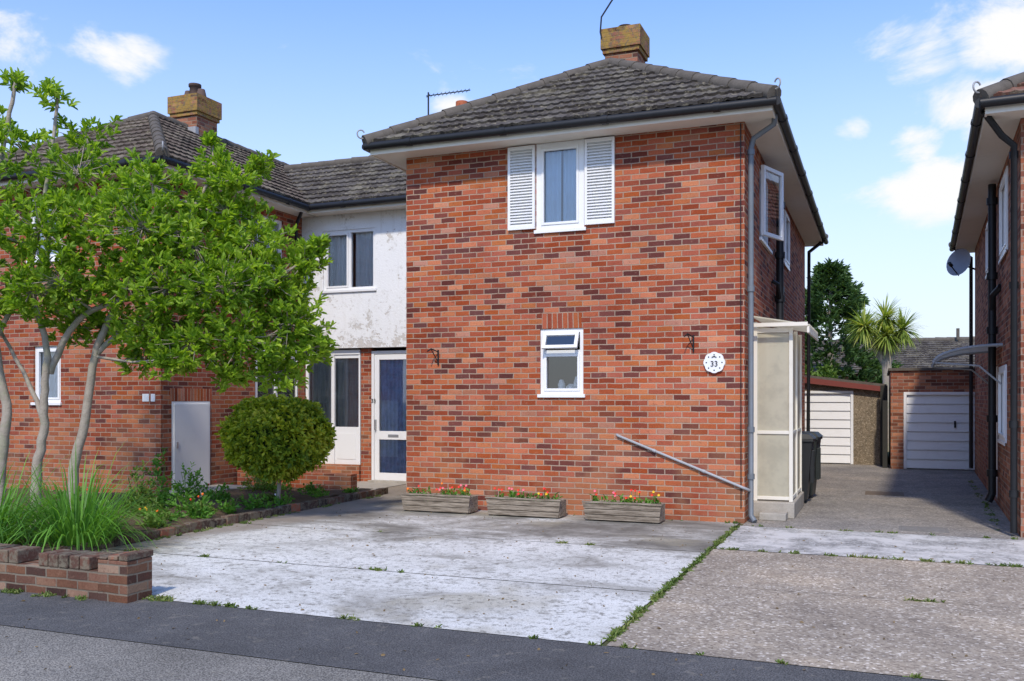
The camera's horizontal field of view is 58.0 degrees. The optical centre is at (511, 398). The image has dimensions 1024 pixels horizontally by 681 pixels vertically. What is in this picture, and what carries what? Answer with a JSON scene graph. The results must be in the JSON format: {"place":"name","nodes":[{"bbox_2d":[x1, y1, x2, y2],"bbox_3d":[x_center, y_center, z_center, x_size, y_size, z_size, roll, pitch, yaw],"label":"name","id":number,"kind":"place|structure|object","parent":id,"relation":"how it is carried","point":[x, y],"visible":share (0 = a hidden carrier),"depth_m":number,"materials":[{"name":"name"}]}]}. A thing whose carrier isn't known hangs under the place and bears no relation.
{"place":"outdoors","nodes":[
{"label":"outdoors","id":0,"kind":"place"},
{"bbox_2d":[0,625,436,680],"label":"road","id":1,"kind":"structure","parent":0,"point":[85,658],"depth_m":5.52,"materials":[{"name":"asphalt"}]},
{"bbox_2d":[284,155,378,169],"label":"link ridge","id":2,"kind":"structure","parent":0,"point":[330,162],"depth_m":19.90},
{"bbox_2d":[357,481,405,489],"bbox_3d":[-3.308,1.580,16.777,2.300,0.001,1.900,0,0,22],"label":"doorstep","id":3,"kind":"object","parent":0,"point":[371,485],"depth_m":16.93,"materials":[{"name":"concrete"}]},
{"bbox_2d":[1,452,1020,680],"bbox_3d":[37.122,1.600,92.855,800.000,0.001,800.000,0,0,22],"label":"ground","id":4,"kind":"structure","parent":0,"point":[605,642],"depth_m":6.71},
{"bbox_2d":[0,174,305,496],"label":"brick walls","id":5,"kind":"structure","parent":4,"relation":"on","point":[131,423],"depth_m":15.15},
{"bbox_2d":[30,346,61,404],"bbox_3d":[-7.729,-0.378,15.405,0.670,0.985,0.140,0,0,22],"label":"front lower window frame","id":6,"kind":"object","parent":5,"relation":"attached to","point":[51,400],"visible":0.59,"depth_m":15.47,"materials":[{"name":"white plastic"}]},
{"bbox_2d":[41,352,57,396],"bbox_3d":[-7.694,-0.385,15.490,0.610,0.970,0.060,0,0,22],"label":"front lower window curtain","id":7,"kind":"object","parent":5,"relation":"attached to","point":[53,385],"visible":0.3,"depth_m":15.50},
{"bbox_2d":[1,115,161,174],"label":"roof front","id":8,"kind":"structure","parent":5,"relation":"on","point":[136,133],"depth_m":15.68,"materials":[{"name":"grey tile"}]},
{"bbox_2d":[0,163,318,217],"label":"soffit and fascia","id":9,"kind":"structure","parent":5,"relation":"on","point":[285,208],"depth_m":15.42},
{"bbox_2d":[0,155,309,318],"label":"gutters","id":10,"kind":"object","parent":9,"relation":"attached to","point":[259,191],"visible":0.46,"depth_m":15.08,"materials":[{"name":"black plastic"}]},
{"bbox_2d":[172,401,209,489],"bbox_3d":[-5.253,0.775,15.126,0.075,1.450,0.910,0,0,22],"label":"cupboard door","id":11,"kind":"structure","parent":5,"relation":"in","point":[191,431],"depth_m":15.08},
{"bbox_2d":[170,388,211,400],"bbox_3d":[-5.261,-0.058,15.134,0.033,0.205,1.000,0,0,22],"label":"brick lintel","id":12,"kind":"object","parent":5,"relation":"attached to","point":[182,394],"visible":1,"depth_m":15.10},
{"bbox_2d":[169,484,253,496],"bbox_3d":[-4.887,1.530,15.012,0.720,0.140,1.250,0,0,22],"label":"cupboard step","id":13,"kind":"object","parent":5,"relation":"attached to","point":[231,487],"visible":0.24,"depth_m":15.11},
{"bbox_2d":[159,117,309,203],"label":"roof side","id":14,"kind":"structure","parent":5,"relation":"on","point":[183,143],"depth_m":17.18,"materials":[{"name":"grey tile"}]},
{"bbox_2d":[255,350,297,397],"bbox_3d":[-4.427,0.175,17.305,0.090,2.190,1.310,0,0,22],"label":"glazed screen frame","id":15,"kind":"object","parent":5,"relation":"attached to","point":[295,390],"visible":0.07,"depth_m":17.27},
{"bbox_2d":[353,233,355,286],"bbox_3d":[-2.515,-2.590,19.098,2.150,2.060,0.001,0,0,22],"label":"window pane","id":16,"kind":"structure","parent":5,"relation":"attached to","point":[354,259],"depth_m":19.42,"materials":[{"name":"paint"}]},
{"bbox_2d":[6,485,370,548],"bbox_3d":[-7.932,1.515,13.456,9.280,0.126,7.300,0,0,22],"label":"flower bed","id":17,"kind":"object","parent":4,"relation":"on","point":[237,493],"visible":0.13,"depth_m":13.47,"materials":[{"name":"soil"}]},
{"bbox_2d":[0,439,89,547],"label":"daylily plant","id":18,"kind":"object","parent":17,"relation":"on","point":[3,517],"visible":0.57,"depth_m":9.64,"materials":[{"name":"green plant"}]},
{"bbox_2d":[0,446,187,551],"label":"daylily plant","id":19,"kind":"object","parent":17,"relation":"on","point":[90,521],"visible":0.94,"depth_m":9.45,"materials":[{"name":"green plant"}]},
{"bbox_2d":[120,460,158,512],"bbox_3d":[-4.869,1.192,12.041,0.548,0.783,0.592,0,0,-26],"label":"bedding plant","id":20,"kind":"object","parent":17,"relation":"on","point":[144,492],"visible":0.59,"depth_m":12.05,"materials":[{"name":"green plant"}]},
{"bbox_2d":[125,497,165,516],"bbox_3d":[-4.619,1.417,11.626,0.591,0.338,0.518,0,0,22],"label":"bedding plant","id":21,"kind":"object","parent":17,"relation":"on","point":[150,508],"visible":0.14,"depth_m":11.64,"materials":[{"name":"green plant"}]},
{"bbox_2d":[136,504,173,527],"bbox_3d":[-4.237,1.428,10.953,0.402,0.349,0.447,0,0,22],"label":"bedding plant","id":22,"kind":"object","parent":17,"relation":"on","point":[159,524],"visible":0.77,"depth_m":10.91,"materials":[{"name":"green plant"}]},
{"bbox_2d":[142,448,177,508],"bbox_3d":[-4.899,1.132,12.799,0.456,0.890,0.471,0,0,-8],"label":"bedding plant","id":23,"kind":"object","parent":17,"relation":"on","point":[161,498],"visible":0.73,"depth_m":12.81,"materials":[{"name":"green plant"}]},
{"bbox_2d":[141,506,186,520],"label":"bedding plant","id":24,"kind":"object","parent":17,"relation":"on","point":[171,518],"visible":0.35,"depth_m":11.41,"materials":[{"name":"green plant"}]},
{"bbox_2d":[0,66,339,527],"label":"deciduous tree","id":25,"kind":"object","parent":17,"relation":"on","point":[206,280],"visible":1,"depth_m":10.72,"materials":[{"name":"green plant"}]},
{"bbox_2d":[165,487,196,510],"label":"bedding plant","id":26,"kind":"object","parent":17,"relation":"on","point":[179,506],"visible":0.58,"depth_m":12.40,"materials":[{"name":"green plant"}]},
{"bbox_2d":[167,461,206,499],"bbox_3d":[-4.840,1.270,13.819,0.685,0.654,0.618,0,0,-43],"label":"bedding plant","id":27,"kind":"object","parent":17,"relation":"on","point":[183,489],"visible":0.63,"depth_m":13.78,"materials":[{"name":"green plant"}]},
{"bbox_2d":[182,493,217,518],"bbox_3d":[-3.994,1.391,11.750,0.568,0.399,0.405,0,0,22],"label":"bedding plant","id":28,"kind":"object","parent":17,"relation":"on","point":[192,513],"visible":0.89,"depth_m":11.68,"materials":[{"name":"green plant"}]},
{"bbox_2d":[200,481,233,501],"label":"bedding plant","id":29,"kind":"object","parent":17,"relation":"on","point":[222,496],"visible":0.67,"depth_m":13.30,"materials":[{"name":"green plant"}]},
{"bbox_2d":[215,498,240,514],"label":"bedding plant","id":30,"kind":"object","parent":17,"relation":"on","point":[229,507],"visible":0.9,"depth_m":12.32,"materials":[{"name":"green plant"}]},
{"bbox_2d":[238,493,272,509],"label":"bedding plant","id":31,"kind":"object","parent":17,"relation":"on","point":[257,504],"visible":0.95,"depth_m":12.80,"materials":[{"name":"green plant"}]},
{"bbox_2d":[237,473,276,491],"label":"bedding plant","id":32,"kind":"object","parent":17,"relation":"on","point":[259,486],"visible":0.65,"depth_m":14.83,"materials":[{"name":"green plant"}]},
{"bbox_2d":[256,490,293,502],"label":"bedding plant","id":33,"kind":"object","parent":17,"relation":"on","point":[271,496],"visible":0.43,"depth_m":13.89,"materials":[{"name":"green plant"}]},
{"bbox_2d":[213,393,337,503],"bbox_3d":[-3.451,0.761,13.576,1.809,1.682,1.632,0,0,22],"label":"round bush","id":34,"kind":"object","parent":17,"relation":"on","point":[270,438],"visible":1,"depth_m":13.14,"materials":[{"name":"green plant"}]},
{"bbox_2d":[273,492,294,506],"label":"bedding plant","id":35,"kind":"object","parent":17,"relation":"on","point":[281,501],"visible":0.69,"depth_m":13.13,"materials":[{"name":"green plant"}]},
{"bbox_2d":[296,481,327,494],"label":"bedding plant","id":36,"kind":"object","parent":17,"relation":"on","point":[311,487],"visible":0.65,"depth_m":14.82,"materials":[{"name":"green plant"}]},
{"bbox_2d":[38,488,387,559],"bbox_3d":[-3.496,1.539,11.904,0.132,0.121,7.511,0,0,22],"label":"brick edging","id":37,"kind":"object","parent":4,"relation":"on","point":[192,526],"visible":0.75,"depth_m":11.58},
{"bbox_2d":[237,470,356,489],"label":"wall bricks","id":38,"kind":"object","parent":4,"relation":"on","point":[333,481],"depth_m":15.48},
{"bbox_2d":[257,348,376,480],"bbox_3d":[-3.541,-0.960,20.058,8.533,5.120,4.180,0,0,22],"label":"link brickwork","id":39,"kind":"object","parent":4,"relation":"on","point":[362,471],"visible":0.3,"depth_m":17.60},
{"bbox_2d":[306,350,360,464],"bbox_3d":[-3.458,0.170,17.898,1.230,2.200,0.090,0,0,22],"label":"glazed screen frame","id":40,"kind":"object","parent":39,"relation":"attached to","point":[347,448],"visible":0.64,"depth_m":17.78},
{"bbox_2d":[310,358,358,426],"bbox_3d":[-3.422,-0.060,17.975,1.200,1.520,0.030,0,0,22],"label":"screen curtain","id":41,"kind":"object","parent":39,"relation":"hanging from","point":[347,392],"visible":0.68,"depth_m":17.95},
{"bbox_2d":[302,209,405,348],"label":"rendered wall","id":42,"kind":"structure","parent":39,"relation":"on","point":[370,319],"depth_m":17.41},
{"bbox_2d":[258,160,405,203],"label":"link roof front","id":43,"kind":"structure","parent":42,"relation":"on","point":[352,181],"depth_m":18.29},
{"bbox_2d":[322,228,376,292],"bbox_3d":[-3.099,-2.623,17.638,1.210,1.195,0.125,0,0,22],"label":"landing window frame","id":44,"kind":"object","parent":42,"relation":"attached to","point":[349,287],"visible":0.9,"depth_m":17.64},
{"bbox_2d":[329,232,372,286],"bbox_3d":[-3.067,-2.630,17.717,1.150,1.180,0.061,0,0,22],"label":"landing window curtain","id":45,"kind":"object","parent":44,"relation":"attached to","point":[338,265],"visible":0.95,"depth_m":17.67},
{"bbox_2d":[304,201,405,216],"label":"link soffit","id":46,"kind":"structure","parent":42,"relation":"on","point":[362,208],"depth_m":17.22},
{"bbox_2d":[308,195,405,209],"bbox_3d":[-2.406,-3.615,16.879,3.200,0.133,0.128,0,0,22],"label":"link gutter","id":47,"kind":"object","parent":46,"relation":"attached to","point":[344,203],"visible":0.51,"depth_m":17.01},
{"bbox_2d":[368,350,405,482],"bbox_3d":[-2.236,0.350,17.371,0.990,2.500,0.200,0,0,22],"label":"front door","id":48,"kind":"structure","parent":39,"relation":"attached to","point":[377,435],"depth_m":17.52,"materials":[{"name":"white plastic"}]},
{"bbox_2d":[380,359,405,472],"bbox_3d":[-2.201,0.360,17.460,0.730,2.280,0.054,0,0,22],"label":"door curtain","id":49,"kind":"object","parent":48,"relation":"attached to","point":[392,405],"depth_m":17.47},
{"bbox_2d":[0,589,940,680],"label":"pavement strip","id":50,"kind":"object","parent":4,"relation":"on","point":[328,641],"depth_m":5.91,"materials":[{"name":"asphalt"}]},
{"bbox_2d":[0,543,152,602],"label":"wall bricks","id":51,"kind":"object","parent":50,"relation":"on","point":[122,577],"depth_m":7.38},
{"bbox_2d":[406,121,804,523],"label":"brick walls","id":52,"kind":"structure","parent":4,"relation":"on","point":[646,282],"depth_m":12.51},
{"bbox_2d":[508,145,534,230],"bbox_3d":[0.133,-2.922,12.845,0.400,1.155,0.043,0,0,22],"label":"shutter","id":53,"kind":"object","parent":52,"relation":"attached to","point":[521,187],"visible":1,"depth_m":12.84,"materials":[{"name":"white plastic"}]},
{"bbox_2d":[534,139,585,233],"bbox_3d":[0.666,-2.895,12.671,0.750,1.240,0.095,0,0,22],"label":"bedroom window frame","id":54,"kind":"object","parent":52,"relation":"attached to","point":[577,224],"visible":1,"depth_m":12.65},
{"bbox_2d":[545,149,575,222],"bbox_3d":[0.693,-2.902,12.739,0.690,1.225,0.059,0,0,22],"label":"bedroom window curtain","id":55,"kind":"object","parent":54,"relation":"attached to","point":[552,186],"visible":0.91,"depth_m":12.75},
{"bbox_2d":[537,328,584,397],"bbox_3d":[0.688,-0.483,12.678,0.685,0.947,0.125,0,0,22],"label":"ground window frame","id":56,"kind":"object","parent":52,"relation":"attached to","point":[577,392],"visible":1,"depth_m":12.65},
{"bbox_2d":[541,332,578,348],"bbox_3d":[0.660,-0.790,12.607,0.505,0.233,0.132,0,0,22],"label":"open fanlight","id":57,"kind":"object","parent":56,"relation":"attached to","point":[569,346],"visible":1,"depth_m":12.59,"materials":[{"name":"white plastic"}]},
{"bbox_2d":[542,313,581,328],"bbox_3d":[0.683,-1.062,12.660,0.570,0.205,0.022,0,0,22],"label":"soldier course","id":58,"kind":"object","parent":52,"relation":"attached to","point":[563,320],"visible":1,"depth_m":12.64,"materials":[{"name":"brick"}]},
{"bbox_2d":[546,332,579,388],"bbox_3d":[1.272,-0.451,14.138,1.625,1.812,0.001,0,0,22],"label":"window pane","id":59,"kind":"structure","parent":52,"relation":"attached to","point":[562,368],"depth_m":14.34,"materials":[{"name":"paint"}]},
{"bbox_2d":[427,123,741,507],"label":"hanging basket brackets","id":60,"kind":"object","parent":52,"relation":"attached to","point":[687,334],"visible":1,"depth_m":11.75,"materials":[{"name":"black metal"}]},
{"bbox_2d":[370,105,823,246],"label":"soffit and fascia","id":61,"kind":"structure","parent":52,"relation":"on","point":[773,147],"depth_m":12.71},
{"bbox_2d":[361,57,827,238],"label":"ridge tiles","id":62,"kind":"object","parent":61,"relation":"on","point":[768,90],"visible":0.25,"depth_m":13.50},
{"bbox_2d":[600,23,649,114],"bbox_3d":[1.928,-5.560,15.707,0.680,1.520,0.680,0,0,22],"label":"chimney","id":63,"kind":"object","parent":62,"relation":"on","point":[630,42],"visible":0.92,"depth_m":15.42,"materials":[{"name":"brick"}]},
{"bbox_2d":[362,96,827,243],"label":"gutters","id":64,"kind":"object","parent":61,"relation":"attached to","point":[774,101],"visible":0.84,"depth_m":12.24,"materials":[{"name":"black plastic"}]},
{"bbox_2d":[364,64,763,141],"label":"roof front","id":65,"kind":"structure","parent":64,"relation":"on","point":[606,89],"depth_m":12.90,"materials":[{"name":"tile"}]},
{"bbox_2d":[584,136,614,224],"bbox_3d":[1.180,-2.922,12.427,0.415,1.155,0.043,0,0,22],"label":"shutter","id":66,"kind":"object","parent":52,"relation":"attached to","point":[599,180],"visible":1,"depth_m":12.43,"materials":[{"name":"white plastic"}]},
{"bbox_2d":[616,434,750,491],"bbox_3d":[2.205,0.830,12.059,1.773,0.734,0.138,0,0,22],"label":"waste pipe","id":67,"kind":"object","parent":52,"relation":"attached to","point":[684,463],"visible":1,"depth_m":11.98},
{"bbox_2d":[703,352,724,372],"bbox_3d":[2.598,-0.460,11.858,0.274,0.274,0.046,0,0,22],"label":"house number plaque","id":68,"kind":"object","parent":52,"relation":"attached to","point":[713,362],"visible":1,"depth_m":11.85,"materials":[{"name":"ceramic"}]},
{"bbox_2d":[747,114,777,522],"bbox_3d":[3.173,-0.991,11.708,0.412,5.174,0.109,0,0,41],"label":"downpipe","id":69,"kind":"object","parent":52,"relation":"attached to","point":[751,291],"visible":0.97,"depth_m":11.79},
{"bbox_2d":[759,168,772,254],"bbox_3d":[3.760,-2.808,13.844,0.140,1.105,1.460,0,0,22],"label":"side window frame","id":70,"kind":"object","parent":52,"relation":"attached to","point":[765,244],"visible":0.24,"depth_m":14.09,"materials":[{"name":"white plastic"}]},
{"bbox_2d":[761,165,783,240],"bbox_3d":[3.786,-2.830,13.421,0.045,1.000,0.683,0,0,40],"label":"open sash","id":71,"kind":"object","parent":70,"relation":"attached to","point":[764,169],"visible":1,"depth_m":13.37,"materials":[{"name":"white plastic"}]},
{"bbox_2d":[784,209,789,270],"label":"bath window frame","id":72,"kind":"object","parent":52,"relation":"attached to","point":[787,260],"visible":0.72,"depth_m":16.93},
{"bbox_2d":[771,193,824,430],"bbox_3d":[5.550,-1.040,17.657,0.421,5.081,6.865,0,0,22],"label":"soil pipe","id":73,"kind":"object","parent":52,"relation":"attached to","point":[779,281],"visible":0.64,"depth_m":14.85,"materials":[{"name":"black plastic"}]},
{"bbox_2d":[805,375,886,464],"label":"garage","id":74,"kind":"structure","parent":4,"relation":"on","point":[844,418],"depth_m":22.23,"materials":[{"name":"pebbledash"},{"name":"white painted metal"},{"name":"red-brown painted wood"}]},
{"bbox_2d":[805,391,852,463],"bbox_3d":[7.099,0.700,22.632,2.380,1.760,0.120,0,0,22],"label":"garage door","id":75,"kind":"structure","parent":74,"relation":"in","point":[831,412],"depth_m":22.35,"materials":[{"name":"white metal"}]},
{"bbox_2d":[805,361,898,383],"bbox_3d":[9.793,0.247,30.436,5.966,2.942,1.754,0,0,22],"label":"background hedge","id":76,"kind":"object","parent":4,"relation":"on","point":[826,370],"visible":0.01,"depth_m":29.86,"materials":[{"name":"green plant"}]},
{"bbox_2d":[805,257,903,382],"bbox_3d":[10.878,-1.646,32.045,5.124,6.492,5.304,0,0,22],"label":"conifer tree","id":77,"kind":"object","parent":4,"relation":"on","point":[832,283],"visible":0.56,"depth_m":31.45,"materials":[{"name":"green plant"}]},
{"bbox_2d":[844,292,927,451],"bbox_3d":[11.167,-0.796,27.779,2.621,4.795,1.813,0,0,22],"label":"palm tree","id":78,"kind":"object","parent":4,"relation":"on","point":[885,347],"visible":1,"depth_m":27.64,"materials":[{"name":"green plant"}]},
{"bbox_2d":[810,328,974,381],"bbox_3d":[16.906,-0.575,36.857,10.834,4.350,7.843,0,0,22],"label":"distant bungalow","id":79,"kind":"object","parent":4,"relation":"on","point":[926,352],"visible":0.22,"depth_m":35.62,"materials":[{"name":"tile"}]},
{"bbox_2d":[975,118,1023,536],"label":"brick walls","id":80,"kind":"structure","parent":4,"relation":"on","point":[1003,270],"depth_m":12.80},
{"bbox_2d":[946,249,975,275],"bbox_3d":[9.350,-2.839,19.214,0.559,0.578,0.521,0,0,24],"label":"satellite dish","id":81,"kind":"object","parent":80,"relation":"attached to","point":[958,262],"visible":1,"depth_m":19.30,"materials":[{"name":"grey metal"}]},
{"bbox_2d":[931,343,1002,384],"bbox_3d":[6.883,-0.481,14.065,0.902,0.582,2.144,0,0,24],"label":"door canopy","id":82,"kind":"object","parent":80,"relation":"attached to","point":[972,349],"visible":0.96,"depth_m":13.68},
{"bbox_2d":[949,93,1023,532],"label":"gutters and pipes","id":83,"kind":"object","parent":80,"relation":"attached to","point":[980,105],"visible":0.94,"depth_m":12.47,"materials":[{"name":"black plastic"}]},
{"bbox_2d":[993,82,1023,95],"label":"roof front","id":84,"kind":"structure","parent":83,"relation":"on","point":[1019,88],"depth_m":10.24,"materials":[{"name":"red tile"}]},
{"bbox_3d":[8.807,-4.234,14.778,2.952,1.776,11.031,0,0,24],"label":"roof side","id":85,"kind":"object","parent":83,"relation":"on","visible":0},
{"bbox_2d":[948,72,1023,247],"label":"ridge tiles","id":86,"kind":"object","parent":85,"relation":"attached to","point":[989,91],"visible":0.21,"depth_m":10.35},
{"bbox_2d":[985,222,987,279],"bbox_3d":[8.094,-2.533,15.660,0.085,0.935,0.860,0,0,24],"label":"window","id":87,"kind":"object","parent":80,"relation":"attached to","point":[986,250],"visible":0.29,"depth_m":15.94,"materials":[{"name":"white plastic"}]},
{"bbox_2d":[955,103,1023,252],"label":"soffit and fascia","id":88,"kind":"structure","parent":80,"relation":"on","point":[991,152],"depth_m":12.81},
{"bbox_2d":[997,364,1006,445],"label":"side lower window frame","id":89,"kind":"object","parent":80,"relation":"attached to","point":[1002,439],"visible":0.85,"depth_m":12.85,"materials":[{"name":"white plastic"}]},
{"bbox_2d":[1002,374,1003,433],"bbox_3d":[6.840,0.075,12.825,0.001,1.010,1.160,0,0,24],"label":"side lower window glass","id":90,"kind":"object","parent":89,"relation":"attached to","point":[1003,403],"depth_m":12.99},
{"bbox_2d":[998,166,1007,264],"bbox_3d":[6.752,-2.482,12.645,0.085,1.135,1.260,0,0,24],"label":"side upper window frame","id":91,"kind":"object","parent":80,"relation":"attached to","point":[1003,250],"visible":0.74,"depth_m":12.66,"materials":[{"name":"white plastic"}]},
{"bbox_2d":[1003,185,1004,245],"bbox_3d":[6.759,-2.500,12.642,0.001,1.060,1.160,0,0,24],"label":"side upper window glass","id":92,"kind":"object","parent":91,"relation":"attached to","point":[1004,215],"depth_m":12.83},
{"bbox_2d":[0,0,1023,339],"label":"sky","id":93,"kind":"structure","parent":0,"point":[876,97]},
{"bbox_2d":[97,463,1023,680],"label":"driveway","id":94,"kind":"structure","parent":0,"point":[924,639],"depth_m":8.28,"materials":[{"name":"white concrete"}]},
{"bbox_2d":[400,482,477,513],"bbox_3d":[-1.012,1.380,12.932,1.080,0.417,0.336,0,0,22],"label":"wooden planter","id":95,"kind":"object","parent":94,"relation":"on","point":[463,502],"visible":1,"depth_m":12.81,"materials":[{"name":"grey wood"}]},
{"bbox_2d":[6,509,1013,680],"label":"fallen leaves","id":96,"kind":"object","parent":94,"relation":"on","point":[383,654],"visible":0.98,"depth_m":7.33,"materials":[{"name":"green plant"}]},
{"bbox_2d":[0,480,1022,678],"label":"weeds","id":97,"kind":"object","parent":94,"relation":"on","point":[619,630],"visible":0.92,"depth_m":7.82,"materials":[{"name":"green plant"}]},
{"bbox_2d":[485,487,565,518],"bbox_3d":[0.196,1.381,12.451,1.080,0.414,0.341,0,0,22],"label":"wooden planter","id":98,"kind":"object","parent":94,"relation":"on","point":[523,505],"visible":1,"depth_m":12.34,"materials":[{"name":"grey wood"}]},
{"bbox_2d":[582,489,664,523],"bbox_3d":[1.455,1.376,11.950,1.050,0.425,0.345,0,0,22],"label":"wooden planter","id":99,"kind":"object","parent":94,"relation":"on","point":[639,510],"visible":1,"depth_m":11.83,"materials":[{"name":"grey wood"}]},
{"bbox_2d":[754,316,817,520],"bbox_3d":[3.827,0.238,12.901,0.731,2.700,2.080,0,0,22],"label":"glazed porch","id":100,"kind":"object","parent":94,"relation":"on","point":[778,494],"visible":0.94,"depth_m":12.39,"materials":[{"name":"plastic"}]},
{"bbox_2d":[802,433,816,499],"bbox_3d":[4.277,1.058,14.175,0.734,1.060,0.560,0,0,22],"label":"wheelie bin","id":101,"kind":"object","parent":94,"relation":"on","point":[808,462],"visible":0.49,"depth_m":13.88,"materials":[{"name":"plastic"}]},
{"bbox_2d":[802,431,822,495],"bbox_3d":[4.593,1.058,14.859,0.735,1.060,0.560,0,0,26],"label":"wheelie bin","id":102,"kind":"object","parent":94,"relation":"on","point":[817,449],"visible":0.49,"depth_m":14.62,"materials":[{"name":"plastic"}]},
{"bbox_2d":[880,385,887,467],"bbox_3d":[8.594,0.645,21.334,0.160,1.890,0.600,0,0,22],"label":"timber fence","id":103,"kind":"object","parent":94,"relation":"on","point":[884,426],"visible":1,"depth_m":21.49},
{"bbox_2d":[865,491,903,495],"bbox_3d":[6.209,1.585,15.395,0.600,0.006,0.600,0,0,22],"label":"manhole cover","id":104,"kind":"object","parent":94,"relation":"on","point":[884,493],"visible":1,"depth_m":15.35,"materials":[{"name":"metal"}]},
{"bbox_2d":[898,525,949,532],"bbox_3d":[4.979,1.583,11.175,0.550,0.011,0.450,0,0,22],"label":"drain cover","id":105,"kind":"object","parent":94,"relation":"on","point":[925,529],"visible":1,"depth_m":11.11,"materials":[{"name":"metal"}]},
{"bbox_2d":[887,367,974,469],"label":"garage","id":106,"kind":"structure","parent":94,"relation":"on","point":[928,418],"depth_m":20.55,"materials":[{"name":"brick"}]},
{"bbox_2d":[904,392,974,469],"bbox_3d":[9.936,0.720,20.313,2.430,1.720,0.120,0,0,22],"label":"garage door","id":107,"kind":"structure","parent":106,"relation":"in","point":[936,424],"depth_m":20.50,"materials":[{"name":"white metal"}]},
{"bbox_3d":[-7.142,-4.548,20.824,2.875,1.763,11.431,0,0,22],"label":"roof side","id":108,"kind":"object","parent":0,"visible":0},
{"bbox_2d":[6,111,288,164],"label":"ridge tiles","id":109,"kind":"object","parent":108,"relation":"attached to","point":[157,134],"visible":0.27,"depth_m":16.88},
{"bbox_2d":[167,83,221,162],"bbox_3d":[-6.428,-5.530,18.724,0.740,1.660,0.740,0,0,22],"label":"chimney","id":110,"kind":"object","parent":109,"relation":"on","point":[193,107],"visible":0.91,"depth_m":18.46,"materials":[{"name":"brick"}]},
{"bbox_2d":[184,88,205,134],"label":"chimney pots and flashing","id":111,"kind":"object","parent":110,"relation":"attached to","point":[194,129],"visible":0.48,"depth_m":18.57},
{"label":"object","id":112,"kind":"object","parent":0,"visible":0},
{"bbox_2d":[561,150,562,220],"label":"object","id":113,"kind":"structure","parent":112,"relation":"attached to","point":[561,185],"depth_m":14.34,"materials":[{"name":"paint"}]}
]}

